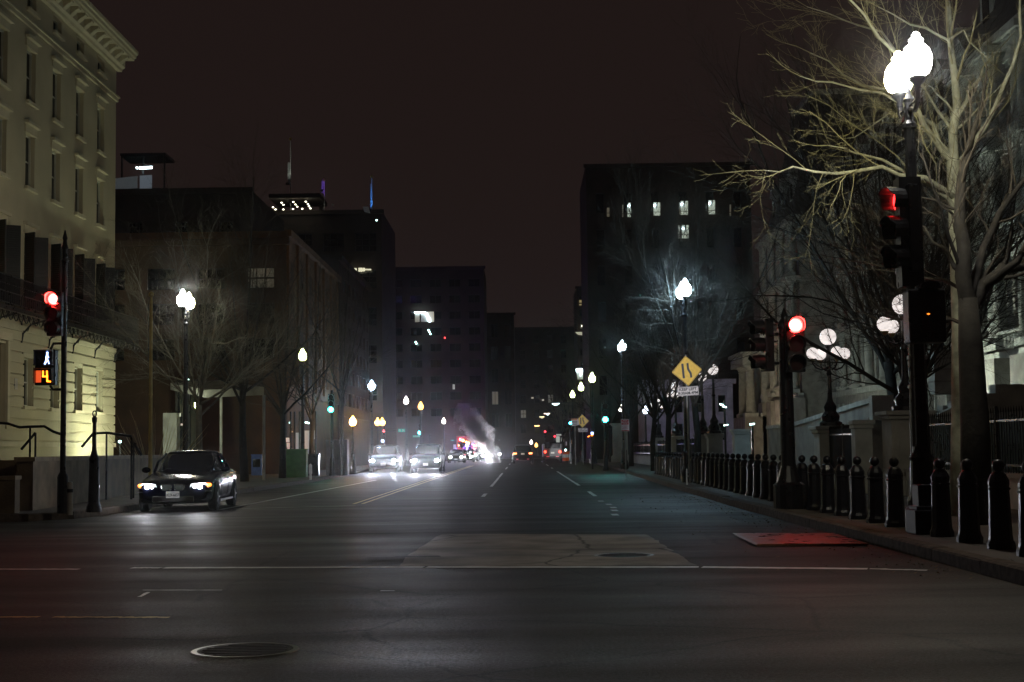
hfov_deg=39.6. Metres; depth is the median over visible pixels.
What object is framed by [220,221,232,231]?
window
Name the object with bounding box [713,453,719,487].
bollard
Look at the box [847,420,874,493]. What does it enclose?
gate pier
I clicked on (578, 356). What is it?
office block
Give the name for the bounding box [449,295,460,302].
window
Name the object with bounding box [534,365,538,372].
window
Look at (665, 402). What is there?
bare tree
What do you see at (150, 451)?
gold flagpole
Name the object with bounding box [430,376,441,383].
window
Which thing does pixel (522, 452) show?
dark suv
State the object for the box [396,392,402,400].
window
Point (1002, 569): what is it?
kerb
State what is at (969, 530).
bollard
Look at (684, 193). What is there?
window
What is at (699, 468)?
bollard
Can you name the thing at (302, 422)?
street lamp
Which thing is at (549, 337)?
window
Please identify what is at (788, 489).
traffic signal
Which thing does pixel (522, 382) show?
window
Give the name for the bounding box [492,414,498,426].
window
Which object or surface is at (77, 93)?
window
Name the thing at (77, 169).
window
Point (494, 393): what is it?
window
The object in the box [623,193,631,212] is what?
window
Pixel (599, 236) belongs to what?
window
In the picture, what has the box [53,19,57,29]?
window
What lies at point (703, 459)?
bollard
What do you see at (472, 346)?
window
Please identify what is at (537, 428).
window
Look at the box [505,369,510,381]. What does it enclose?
window
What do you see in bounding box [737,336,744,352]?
window
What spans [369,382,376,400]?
window
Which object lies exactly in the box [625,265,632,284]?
window
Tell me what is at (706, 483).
bollard
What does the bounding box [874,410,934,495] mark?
gate pier
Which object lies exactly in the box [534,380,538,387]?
window
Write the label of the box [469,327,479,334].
window
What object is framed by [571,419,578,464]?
direction sign
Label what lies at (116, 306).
window
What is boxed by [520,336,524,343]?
window
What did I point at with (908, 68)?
street lamp
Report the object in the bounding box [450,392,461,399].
window
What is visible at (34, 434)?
handrail
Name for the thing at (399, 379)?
window
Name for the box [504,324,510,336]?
window
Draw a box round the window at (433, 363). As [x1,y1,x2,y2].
[430,360,441,367]
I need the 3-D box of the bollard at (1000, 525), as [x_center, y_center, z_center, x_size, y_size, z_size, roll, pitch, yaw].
[5.486,1.833,15.998,0.295,1.004,0.311,-1,-4,6]
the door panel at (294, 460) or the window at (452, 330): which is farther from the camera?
the window at (452, 330)
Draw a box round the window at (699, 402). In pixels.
[697,395,703,411]
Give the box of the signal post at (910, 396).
[906,289,929,453]
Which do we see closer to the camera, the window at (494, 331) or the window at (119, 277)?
the window at (119, 277)
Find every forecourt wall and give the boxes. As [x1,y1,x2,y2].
[0,460,16,475]
[0,476,21,513]
[14,455,166,510]
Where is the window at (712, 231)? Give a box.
[706,228,714,247]
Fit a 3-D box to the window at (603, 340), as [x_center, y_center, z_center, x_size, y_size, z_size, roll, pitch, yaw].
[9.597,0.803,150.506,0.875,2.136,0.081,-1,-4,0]
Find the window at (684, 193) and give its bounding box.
[678,192,685,211]
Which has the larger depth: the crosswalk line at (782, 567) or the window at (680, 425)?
the window at (680, 425)
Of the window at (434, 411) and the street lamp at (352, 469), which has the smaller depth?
the street lamp at (352, 469)
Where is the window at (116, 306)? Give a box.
[115,305,124,321]
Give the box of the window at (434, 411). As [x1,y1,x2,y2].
[431,408,441,415]
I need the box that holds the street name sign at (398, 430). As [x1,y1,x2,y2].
[380,428,404,444]
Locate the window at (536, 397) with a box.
[534,395,539,402]
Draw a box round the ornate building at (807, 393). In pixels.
[755,0,1023,459]
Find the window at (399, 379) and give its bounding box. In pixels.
[396,376,402,383]
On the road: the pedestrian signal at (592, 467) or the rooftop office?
the pedestrian signal at (592, 467)
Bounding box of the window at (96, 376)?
[95,371,97,411]
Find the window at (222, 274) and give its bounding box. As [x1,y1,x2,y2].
[198,268,224,288]
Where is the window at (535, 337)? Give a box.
[533,335,538,343]
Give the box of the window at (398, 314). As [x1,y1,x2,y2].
[396,312,401,319]
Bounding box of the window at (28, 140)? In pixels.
[25,135,30,185]
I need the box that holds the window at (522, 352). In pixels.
[520,350,524,358]
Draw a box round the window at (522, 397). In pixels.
[520,395,525,402]
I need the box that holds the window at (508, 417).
[505,414,511,426]
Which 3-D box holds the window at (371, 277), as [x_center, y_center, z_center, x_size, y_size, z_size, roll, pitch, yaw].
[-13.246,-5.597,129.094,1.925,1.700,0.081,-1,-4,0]
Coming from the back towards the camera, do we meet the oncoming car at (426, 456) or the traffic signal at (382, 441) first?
the traffic signal at (382, 441)
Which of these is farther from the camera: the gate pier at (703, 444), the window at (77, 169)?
the gate pier at (703, 444)
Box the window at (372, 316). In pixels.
[369,307,376,325]
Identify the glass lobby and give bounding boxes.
[175,379,198,449]
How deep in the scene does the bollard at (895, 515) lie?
20.41 m
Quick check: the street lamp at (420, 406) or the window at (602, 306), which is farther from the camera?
the window at (602, 306)
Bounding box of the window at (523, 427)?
[521,425,525,432]
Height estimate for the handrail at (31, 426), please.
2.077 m
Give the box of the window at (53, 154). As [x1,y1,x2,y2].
[51,152,55,199]
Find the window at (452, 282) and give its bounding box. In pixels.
[449,279,459,286]
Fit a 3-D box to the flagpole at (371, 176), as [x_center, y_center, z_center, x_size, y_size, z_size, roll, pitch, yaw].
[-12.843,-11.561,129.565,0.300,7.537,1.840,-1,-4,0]
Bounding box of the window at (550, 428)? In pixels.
[548,424,553,432]
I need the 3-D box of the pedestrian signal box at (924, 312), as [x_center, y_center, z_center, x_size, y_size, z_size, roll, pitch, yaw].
[5.573,-0.385,19.160,0.500,0.820,0.470,-1,-4,0]
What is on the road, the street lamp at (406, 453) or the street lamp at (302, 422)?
the street lamp at (406, 453)
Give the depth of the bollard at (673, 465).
54.23 m
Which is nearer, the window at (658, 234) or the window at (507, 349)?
the window at (658, 234)
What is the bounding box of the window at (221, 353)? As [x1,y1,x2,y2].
[198,339,223,359]
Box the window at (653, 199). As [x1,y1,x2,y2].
[651,192,658,211]
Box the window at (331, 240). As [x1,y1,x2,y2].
[323,233,343,251]
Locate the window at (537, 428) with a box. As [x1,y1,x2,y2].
[535,426,539,432]
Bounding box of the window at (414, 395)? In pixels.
[411,392,422,399]
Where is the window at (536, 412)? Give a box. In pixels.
[534,410,539,417]
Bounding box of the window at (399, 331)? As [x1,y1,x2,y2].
[396,328,402,335]
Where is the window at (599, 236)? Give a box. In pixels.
[596,229,604,248]
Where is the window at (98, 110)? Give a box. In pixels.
[97,107,100,148]
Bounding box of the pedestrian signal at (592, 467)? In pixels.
[588,428,593,468]
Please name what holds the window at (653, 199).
in the office block at (600, 184)
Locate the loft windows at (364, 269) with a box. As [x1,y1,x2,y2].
[354,268,370,271]
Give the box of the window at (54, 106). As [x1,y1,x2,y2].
[52,71,56,118]
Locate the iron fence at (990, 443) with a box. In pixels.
[930,414,1023,472]
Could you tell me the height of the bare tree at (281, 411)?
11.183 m
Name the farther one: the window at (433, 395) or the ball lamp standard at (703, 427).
the window at (433, 395)
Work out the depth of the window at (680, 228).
151.37 m
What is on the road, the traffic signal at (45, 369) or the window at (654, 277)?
the traffic signal at (45, 369)
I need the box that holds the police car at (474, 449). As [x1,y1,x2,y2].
[462,444,479,461]
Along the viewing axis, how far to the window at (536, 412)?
299.86 m
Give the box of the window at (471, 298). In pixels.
[468,295,479,302]
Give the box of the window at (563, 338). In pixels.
[560,335,565,342]
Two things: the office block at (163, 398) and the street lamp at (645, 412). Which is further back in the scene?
the street lamp at (645, 412)
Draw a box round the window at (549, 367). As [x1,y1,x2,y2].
[547,365,552,372]
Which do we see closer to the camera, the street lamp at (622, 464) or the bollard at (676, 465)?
the bollard at (676, 465)
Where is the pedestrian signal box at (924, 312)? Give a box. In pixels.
[902,280,946,343]
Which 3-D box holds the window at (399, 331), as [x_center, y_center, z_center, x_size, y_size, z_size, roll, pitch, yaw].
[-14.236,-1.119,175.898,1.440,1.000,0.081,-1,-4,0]
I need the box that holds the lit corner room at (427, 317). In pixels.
[414,312,454,388]
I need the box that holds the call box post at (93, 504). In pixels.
[86,411,101,511]
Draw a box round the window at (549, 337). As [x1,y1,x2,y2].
[547,335,551,342]
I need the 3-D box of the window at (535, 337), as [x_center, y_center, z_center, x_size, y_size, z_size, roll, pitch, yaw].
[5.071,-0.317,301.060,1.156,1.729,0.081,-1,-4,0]
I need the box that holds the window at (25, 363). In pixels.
[23,358,27,405]
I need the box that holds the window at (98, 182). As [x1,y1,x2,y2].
[97,180,99,222]
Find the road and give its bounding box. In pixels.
[0,455,1023,681]
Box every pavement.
[20,460,410,513]
[576,456,1023,567]
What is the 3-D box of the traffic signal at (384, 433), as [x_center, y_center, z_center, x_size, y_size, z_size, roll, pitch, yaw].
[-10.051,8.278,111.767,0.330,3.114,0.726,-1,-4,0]
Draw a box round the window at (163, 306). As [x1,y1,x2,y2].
[148,304,174,324]
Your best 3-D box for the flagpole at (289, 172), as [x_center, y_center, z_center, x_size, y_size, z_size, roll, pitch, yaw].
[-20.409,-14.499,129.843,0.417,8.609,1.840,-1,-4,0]
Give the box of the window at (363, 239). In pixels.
[355,233,375,250]
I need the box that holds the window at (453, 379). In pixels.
[450,375,460,383]
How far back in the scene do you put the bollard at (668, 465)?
56.48 m
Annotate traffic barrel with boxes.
[562,452,566,460]
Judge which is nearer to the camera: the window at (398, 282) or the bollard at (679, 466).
the bollard at (679, 466)
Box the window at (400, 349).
[396,344,402,351]
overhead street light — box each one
[543,412,569,450]
[551,402,585,457]
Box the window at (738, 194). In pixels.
[733,191,740,210]
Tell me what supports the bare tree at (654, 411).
on the pavement at (979, 548)
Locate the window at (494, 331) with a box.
[491,324,497,336]
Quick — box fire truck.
[456,430,482,460]
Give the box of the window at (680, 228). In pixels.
[679,228,686,247]
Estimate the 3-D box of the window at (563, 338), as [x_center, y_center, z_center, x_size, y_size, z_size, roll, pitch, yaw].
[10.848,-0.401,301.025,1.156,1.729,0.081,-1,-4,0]
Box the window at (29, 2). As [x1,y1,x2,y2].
[27,0,31,7]
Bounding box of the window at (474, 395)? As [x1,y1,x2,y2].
[469,391,480,399]
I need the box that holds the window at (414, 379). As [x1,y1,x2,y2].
[411,376,421,383]
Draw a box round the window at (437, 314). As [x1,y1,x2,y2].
[430,311,440,318]
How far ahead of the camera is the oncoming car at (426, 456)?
84.92 m
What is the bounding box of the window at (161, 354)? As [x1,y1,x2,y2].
[148,339,173,359]
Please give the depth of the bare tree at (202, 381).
55.38 m
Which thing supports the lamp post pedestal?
on the pavement at (979, 548)
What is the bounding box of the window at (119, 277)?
[115,269,124,289]
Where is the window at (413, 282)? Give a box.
[410,279,421,286]
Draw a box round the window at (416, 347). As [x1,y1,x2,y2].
[411,344,421,351]
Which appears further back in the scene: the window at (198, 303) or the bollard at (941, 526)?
the window at (198, 303)
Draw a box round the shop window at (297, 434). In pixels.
[296,433,298,448]
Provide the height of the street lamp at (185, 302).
6.955 m
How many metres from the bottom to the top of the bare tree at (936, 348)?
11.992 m
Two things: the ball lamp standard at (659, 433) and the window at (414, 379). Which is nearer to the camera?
the ball lamp standard at (659, 433)
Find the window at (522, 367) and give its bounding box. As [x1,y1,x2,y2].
[520,365,525,372]
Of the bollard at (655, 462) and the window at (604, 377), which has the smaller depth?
the bollard at (655, 462)
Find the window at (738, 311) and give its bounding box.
[736,300,743,319]
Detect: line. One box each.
[4,616,39,617]
[7,569,76,569]
[55,616,167,617]
[165,566,424,567]
[219,480,374,509]
[353,466,468,503]
[361,466,470,503]
[425,566,698,567]
[701,566,867,568]
[870,568,925,570]
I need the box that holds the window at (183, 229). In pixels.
[174,222,187,231]
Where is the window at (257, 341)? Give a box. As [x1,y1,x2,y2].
[248,338,274,358]
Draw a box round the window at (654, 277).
[652,265,659,284]
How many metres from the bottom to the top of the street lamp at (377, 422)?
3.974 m
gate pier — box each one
[610,423,628,461]
[655,438,664,451]
[671,436,683,451]
[693,435,706,457]
[704,433,723,457]
[729,429,750,459]
[808,426,829,476]
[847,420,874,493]
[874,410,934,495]
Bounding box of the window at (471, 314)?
[468,311,479,318]
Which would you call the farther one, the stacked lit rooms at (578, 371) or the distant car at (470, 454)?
the stacked lit rooms at (578, 371)
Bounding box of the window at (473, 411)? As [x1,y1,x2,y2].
[470,408,480,415]
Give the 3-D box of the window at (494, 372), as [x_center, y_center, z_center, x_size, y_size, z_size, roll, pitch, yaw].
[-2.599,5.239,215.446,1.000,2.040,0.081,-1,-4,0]
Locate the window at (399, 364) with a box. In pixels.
[396,360,402,367]
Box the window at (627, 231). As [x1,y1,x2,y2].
[624,229,631,248]
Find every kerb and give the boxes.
[0,464,403,521]
[582,460,1023,585]
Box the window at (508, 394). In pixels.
[505,391,511,404]
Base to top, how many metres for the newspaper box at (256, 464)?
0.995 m
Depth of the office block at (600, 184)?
151.22 m
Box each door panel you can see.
[253,459,259,466]
[289,455,302,465]
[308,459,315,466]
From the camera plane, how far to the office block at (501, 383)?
215.23 m
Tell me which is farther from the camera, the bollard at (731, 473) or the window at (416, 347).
the window at (416, 347)
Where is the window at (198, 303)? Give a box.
[198,303,223,323]
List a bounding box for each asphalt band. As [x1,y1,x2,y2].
[0,528,797,538]
[0,542,305,546]
[32,523,403,527]
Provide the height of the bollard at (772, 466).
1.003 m
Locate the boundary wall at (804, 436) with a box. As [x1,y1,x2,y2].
[766,398,868,466]
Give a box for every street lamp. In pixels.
[177,289,194,449]
[299,349,305,448]
[349,416,356,473]
[368,380,374,468]
[375,417,379,444]
[380,417,384,429]
[404,396,409,465]
[418,401,422,443]
[442,418,445,459]
[570,390,574,459]
[578,382,585,460]
[589,372,597,463]
[618,341,628,468]
[643,407,647,452]
[676,278,691,481]
[884,32,933,531]
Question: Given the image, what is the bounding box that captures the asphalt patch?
[400,534,695,565]
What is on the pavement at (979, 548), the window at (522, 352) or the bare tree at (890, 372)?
the bare tree at (890, 372)
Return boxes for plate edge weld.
[733,533,757,543]
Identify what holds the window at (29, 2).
in the cream building at (62, 62)
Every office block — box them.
[113,237,311,473]
[115,187,283,232]
[115,230,341,469]
[274,209,396,451]
[320,255,371,466]
[395,266,487,460]
[487,312,515,457]
[514,327,574,454]
[573,286,583,455]
[580,162,753,458]
[638,379,735,458]
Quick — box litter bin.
[308,454,319,475]
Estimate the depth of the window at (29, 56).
57.51 m
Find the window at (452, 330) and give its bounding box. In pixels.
[449,327,460,334]
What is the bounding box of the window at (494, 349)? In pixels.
[491,346,497,359]
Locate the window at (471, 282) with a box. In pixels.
[468,278,479,286]
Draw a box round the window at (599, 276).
[597,266,605,285]
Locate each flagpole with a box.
[148,292,153,474]
[286,138,291,210]
[320,178,325,209]
[369,175,372,210]
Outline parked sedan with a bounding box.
[136,450,236,510]
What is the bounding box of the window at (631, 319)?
[625,302,633,320]
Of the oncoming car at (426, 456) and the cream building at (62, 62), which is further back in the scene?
the oncoming car at (426, 456)
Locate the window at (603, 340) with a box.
[598,338,606,358]
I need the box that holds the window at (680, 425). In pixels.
[678,424,682,435]
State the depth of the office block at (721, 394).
111.77 m
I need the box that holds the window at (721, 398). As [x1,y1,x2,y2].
[718,395,724,411]
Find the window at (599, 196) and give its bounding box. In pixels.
[596,193,603,212]
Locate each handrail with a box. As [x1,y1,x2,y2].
[0,422,59,456]
[20,432,36,456]
[81,431,131,499]
[132,442,141,497]
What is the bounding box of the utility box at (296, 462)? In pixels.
[286,449,308,477]
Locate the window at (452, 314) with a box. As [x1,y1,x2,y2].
[449,311,460,318]
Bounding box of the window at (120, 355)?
[115,345,123,360]
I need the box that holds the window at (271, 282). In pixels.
[248,267,273,287]
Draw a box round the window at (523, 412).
[521,410,525,417]
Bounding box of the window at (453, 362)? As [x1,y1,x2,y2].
[450,359,460,366]
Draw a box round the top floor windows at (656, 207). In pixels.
[607,200,730,237]
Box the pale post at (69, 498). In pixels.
[67,482,72,514]
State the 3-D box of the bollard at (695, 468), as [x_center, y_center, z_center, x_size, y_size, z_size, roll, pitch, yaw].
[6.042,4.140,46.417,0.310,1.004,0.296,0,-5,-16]
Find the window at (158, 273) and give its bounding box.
[148,269,174,289]
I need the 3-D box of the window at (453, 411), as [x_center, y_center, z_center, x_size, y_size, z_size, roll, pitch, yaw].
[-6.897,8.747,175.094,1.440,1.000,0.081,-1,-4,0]
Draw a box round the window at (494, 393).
[492,391,498,404]
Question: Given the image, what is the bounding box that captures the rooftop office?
[115,153,174,188]
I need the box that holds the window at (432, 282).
[429,279,440,286]
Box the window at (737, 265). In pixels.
[735,264,742,282]
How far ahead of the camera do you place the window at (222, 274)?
80.55 m
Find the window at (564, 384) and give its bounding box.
[561,379,566,387]
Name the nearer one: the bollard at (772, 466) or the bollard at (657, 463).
the bollard at (772, 466)
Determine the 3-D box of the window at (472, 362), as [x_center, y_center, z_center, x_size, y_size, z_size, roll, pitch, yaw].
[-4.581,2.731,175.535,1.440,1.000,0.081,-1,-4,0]
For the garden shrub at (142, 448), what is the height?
2.728 m
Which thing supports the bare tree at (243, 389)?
on the pavement at (255, 480)
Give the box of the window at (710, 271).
[707,264,715,283]
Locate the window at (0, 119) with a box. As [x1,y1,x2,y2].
[0,119,1,170]
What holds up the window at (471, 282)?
in the office block at (433, 367)
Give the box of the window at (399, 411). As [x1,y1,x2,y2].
[397,409,402,416]
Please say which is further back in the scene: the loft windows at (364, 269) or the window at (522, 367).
the window at (522, 367)
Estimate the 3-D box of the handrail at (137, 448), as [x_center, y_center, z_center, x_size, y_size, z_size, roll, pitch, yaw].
[-10.249,3.526,38.920,0.277,1.541,0.070,-1,-4,0]
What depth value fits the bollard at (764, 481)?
31.68 m
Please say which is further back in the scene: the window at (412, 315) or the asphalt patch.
the window at (412, 315)
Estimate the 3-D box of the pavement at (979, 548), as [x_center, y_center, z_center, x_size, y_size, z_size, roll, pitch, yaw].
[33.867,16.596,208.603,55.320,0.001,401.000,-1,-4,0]
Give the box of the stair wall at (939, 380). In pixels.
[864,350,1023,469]
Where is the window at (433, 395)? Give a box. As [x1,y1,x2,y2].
[430,392,441,399]
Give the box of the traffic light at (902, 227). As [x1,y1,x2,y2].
[878,176,924,288]
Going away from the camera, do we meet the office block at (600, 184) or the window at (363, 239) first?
the window at (363, 239)
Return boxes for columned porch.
[728,351,774,459]
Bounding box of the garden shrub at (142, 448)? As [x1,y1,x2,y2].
[104,410,208,464]
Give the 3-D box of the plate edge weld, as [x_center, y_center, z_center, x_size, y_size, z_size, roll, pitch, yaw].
[3.298,2.796,20.189,0.049,0.001,2.418,-1,-4,2]
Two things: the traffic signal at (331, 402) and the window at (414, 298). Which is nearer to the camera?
the traffic signal at (331, 402)
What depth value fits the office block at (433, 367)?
175.54 m
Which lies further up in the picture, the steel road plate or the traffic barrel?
the traffic barrel
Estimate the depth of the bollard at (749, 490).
33.93 m
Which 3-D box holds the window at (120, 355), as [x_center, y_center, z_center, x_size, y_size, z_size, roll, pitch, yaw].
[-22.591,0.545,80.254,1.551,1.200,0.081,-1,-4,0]
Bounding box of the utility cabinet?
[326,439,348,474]
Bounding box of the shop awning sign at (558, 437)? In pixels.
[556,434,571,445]
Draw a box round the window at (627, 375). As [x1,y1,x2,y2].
[627,375,634,394]
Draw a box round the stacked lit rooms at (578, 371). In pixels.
[575,300,582,378]
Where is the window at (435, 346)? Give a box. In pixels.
[430,343,441,351]
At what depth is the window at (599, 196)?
151.70 m
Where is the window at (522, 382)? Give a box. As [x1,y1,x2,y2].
[520,380,525,387]
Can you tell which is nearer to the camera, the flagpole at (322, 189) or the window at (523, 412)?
the flagpole at (322, 189)
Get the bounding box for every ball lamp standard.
[650,399,663,437]
[667,382,682,435]
[698,373,707,434]
[707,364,721,432]
[807,329,849,425]
[877,294,909,410]
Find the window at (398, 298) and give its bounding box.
[396,296,401,303]
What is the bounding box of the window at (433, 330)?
[430,327,440,334]
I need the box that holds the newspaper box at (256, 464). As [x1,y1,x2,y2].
[251,454,261,474]
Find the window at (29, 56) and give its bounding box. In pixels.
[26,51,31,99]
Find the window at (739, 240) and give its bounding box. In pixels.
[734,227,741,246]
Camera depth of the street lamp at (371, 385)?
94.91 m
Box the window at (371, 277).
[357,270,375,287]
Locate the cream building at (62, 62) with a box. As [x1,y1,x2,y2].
[0,0,140,459]
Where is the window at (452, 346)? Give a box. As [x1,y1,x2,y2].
[449,343,460,350]
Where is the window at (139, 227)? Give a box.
[129,222,141,232]
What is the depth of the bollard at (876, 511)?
21.54 m
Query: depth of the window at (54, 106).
60.68 m
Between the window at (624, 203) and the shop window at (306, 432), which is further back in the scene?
the window at (624, 203)
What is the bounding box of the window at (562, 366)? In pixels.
[561,365,566,372]
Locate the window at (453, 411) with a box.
[450,408,461,415]
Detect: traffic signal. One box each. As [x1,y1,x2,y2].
[33,230,68,513]
[328,390,335,475]
[381,436,384,444]
[382,427,385,438]
[418,422,419,443]
[569,412,572,463]
[601,400,608,470]
[747,308,806,508]
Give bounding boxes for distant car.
[447,449,466,462]
[458,449,475,461]
[480,449,496,460]
[494,449,502,457]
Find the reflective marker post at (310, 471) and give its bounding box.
[309,464,311,479]
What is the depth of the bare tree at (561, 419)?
184.44 m
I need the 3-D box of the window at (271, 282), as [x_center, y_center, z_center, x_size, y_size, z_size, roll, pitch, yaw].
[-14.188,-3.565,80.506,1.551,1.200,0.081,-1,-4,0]
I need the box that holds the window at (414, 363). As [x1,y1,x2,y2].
[411,360,421,367]
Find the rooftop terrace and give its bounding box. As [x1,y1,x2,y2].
[269,193,326,210]
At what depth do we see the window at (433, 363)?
175.59 m
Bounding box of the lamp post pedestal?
[906,484,931,534]
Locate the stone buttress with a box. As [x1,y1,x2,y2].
[163,413,179,454]
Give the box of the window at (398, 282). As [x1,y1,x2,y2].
[396,280,401,287]
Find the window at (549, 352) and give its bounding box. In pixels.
[547,350,552,357]
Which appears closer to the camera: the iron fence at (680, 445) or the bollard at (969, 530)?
the bollard at (969, 530)
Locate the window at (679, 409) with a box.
[677,396,681,411]
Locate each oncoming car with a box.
[368,445,402,472]
[409,444,445,472]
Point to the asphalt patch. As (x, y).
(516, 549)
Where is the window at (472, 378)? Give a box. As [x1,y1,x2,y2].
[469,375,480,382]
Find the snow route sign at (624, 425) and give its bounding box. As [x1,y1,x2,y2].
[621,419,628,478]
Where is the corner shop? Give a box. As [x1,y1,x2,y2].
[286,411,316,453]
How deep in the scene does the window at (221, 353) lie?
80.24 m
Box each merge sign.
[578,415,588,463]
[672,355,701,483]
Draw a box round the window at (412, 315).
[410,311,421,319]
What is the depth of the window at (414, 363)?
175.64 m
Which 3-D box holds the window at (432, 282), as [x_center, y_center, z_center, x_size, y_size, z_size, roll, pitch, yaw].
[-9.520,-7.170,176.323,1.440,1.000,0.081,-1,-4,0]
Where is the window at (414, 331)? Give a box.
[410,328,421,335]
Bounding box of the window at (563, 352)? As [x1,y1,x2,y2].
[561,350,565,357]
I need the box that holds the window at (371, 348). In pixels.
[369,345,376,362]
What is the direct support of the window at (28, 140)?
in the cream building at (62, 62)
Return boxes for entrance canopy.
[170,380,264,479]
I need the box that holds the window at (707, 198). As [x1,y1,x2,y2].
[705,192,713,210]
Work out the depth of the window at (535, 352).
300.82 m
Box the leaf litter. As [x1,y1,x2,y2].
[630,495,1013,579]
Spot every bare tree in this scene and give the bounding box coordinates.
[69,200,340,449]
[89,120,379,481]
[199,255,362,477]
[225,220,384,453]
[252,229,412,474]
[533,368,582,450]
[541,343,638,461]
[545,126,821,456]
[556,283,727,470]
[580,299,676,465]
[585,187,756,451]
[624,0,1023,405]
[673,55,1023,419]
[695,0,1023,515]
[769,63,1023,524]
[831,133,1023,377]
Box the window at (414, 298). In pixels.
[410,295,421,302]
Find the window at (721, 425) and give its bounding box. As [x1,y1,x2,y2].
[719,423,723,439]
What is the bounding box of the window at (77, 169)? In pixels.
[75,167,78,211]
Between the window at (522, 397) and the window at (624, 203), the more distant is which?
the window at (522, 397)
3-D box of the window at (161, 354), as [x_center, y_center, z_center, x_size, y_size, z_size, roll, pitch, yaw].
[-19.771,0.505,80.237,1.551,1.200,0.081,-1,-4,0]
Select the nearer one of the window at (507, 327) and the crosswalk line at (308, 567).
the crosswalk line at (308, 567)
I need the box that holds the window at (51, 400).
[49,385,53,407]
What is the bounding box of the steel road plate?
[734,533,868,546]
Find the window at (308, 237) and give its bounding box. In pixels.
[297,234,311,248]
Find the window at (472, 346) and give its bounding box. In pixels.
[469,343,480,350]
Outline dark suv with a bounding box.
[511,445,533,463]
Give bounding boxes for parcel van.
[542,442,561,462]
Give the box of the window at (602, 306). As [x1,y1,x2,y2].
[598,302,605,321]
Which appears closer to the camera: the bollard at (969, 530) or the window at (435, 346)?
the bollard at (969, 530)
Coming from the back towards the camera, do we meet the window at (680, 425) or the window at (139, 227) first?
the window at (680, 425)
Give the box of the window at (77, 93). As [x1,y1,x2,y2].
[76,90,79,133]
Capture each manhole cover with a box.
[191,642,298,657]
[594,553,653,556]
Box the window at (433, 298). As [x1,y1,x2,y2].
[430,295,440,302]
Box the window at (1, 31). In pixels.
[0,29,2,79]
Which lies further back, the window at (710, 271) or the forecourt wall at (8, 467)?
the window at (710, 271)
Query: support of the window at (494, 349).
in the office block at (501, 383)
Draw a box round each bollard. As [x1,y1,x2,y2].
[654,452,657,473]
[656,452,659,474]
[658,452,661,474]
[660,452,663,475]
[662,452,665,475]
[664,452,668,476]
[667,452,670,476]
[669,452,673,477]
[672,452,676,477]
[674,452,678,478]
[677,452,681,479]
[680,453,682,479]
[690,452,694,482]
[693,452,698,482]
[696,453,701,483]
[700,453,705,484]
[704,453,710,485]
[708,453,714,486]
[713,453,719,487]
[718,453,724,488]
[722,453,729,489]
[728,453,734,491]
[733,453,740,492]
[739,454,747,494]
[745,454,753,495]
[752,454,761,497]
[759,454,768,498]
[767,454,777,500]
[776,455,780,477]
[796,455,807,507]
[807,455,820,509]
[819,456,834,512]
[833,456,849,515]
[849,456,867,519]
[866,457,885,522]
[885,457,905,526]
[930,458,954,536]
[956,459,982,542]
[987,459,1015,549]
[1016,462,1023,556]
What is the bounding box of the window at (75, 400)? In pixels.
[73,368,76,409]
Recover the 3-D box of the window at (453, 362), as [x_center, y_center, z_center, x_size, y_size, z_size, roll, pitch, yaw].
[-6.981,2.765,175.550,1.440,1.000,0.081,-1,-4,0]
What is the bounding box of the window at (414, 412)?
[411,409,422,416]
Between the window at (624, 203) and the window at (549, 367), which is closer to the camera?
the window at (624, 203)
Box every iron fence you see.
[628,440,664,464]
[676,438,693,456]
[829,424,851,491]
[904,405,1023,509]
[930,414,1023,472]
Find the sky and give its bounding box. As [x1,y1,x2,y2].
[89,0,979,337]
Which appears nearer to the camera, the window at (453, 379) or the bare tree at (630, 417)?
the bare tree at (630, 417)
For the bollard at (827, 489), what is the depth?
24.92 m
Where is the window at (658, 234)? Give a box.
[651,229,659,247]
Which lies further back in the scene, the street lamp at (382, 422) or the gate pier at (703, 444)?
the street lamp at (382, 422)
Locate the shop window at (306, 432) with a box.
[305,431,308,453]
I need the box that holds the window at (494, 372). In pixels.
[491,369,497,381]
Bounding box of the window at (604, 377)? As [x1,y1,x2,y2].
[599,375,607,394]
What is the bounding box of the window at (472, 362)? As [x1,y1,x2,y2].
[469,359,480,366]
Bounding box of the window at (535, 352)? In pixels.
[533,350,538,357]
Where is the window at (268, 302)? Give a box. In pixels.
[248,302,273,323]
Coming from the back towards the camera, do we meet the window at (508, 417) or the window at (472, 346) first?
the window at (508, 417)
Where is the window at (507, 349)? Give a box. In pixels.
[504,346,510,359]

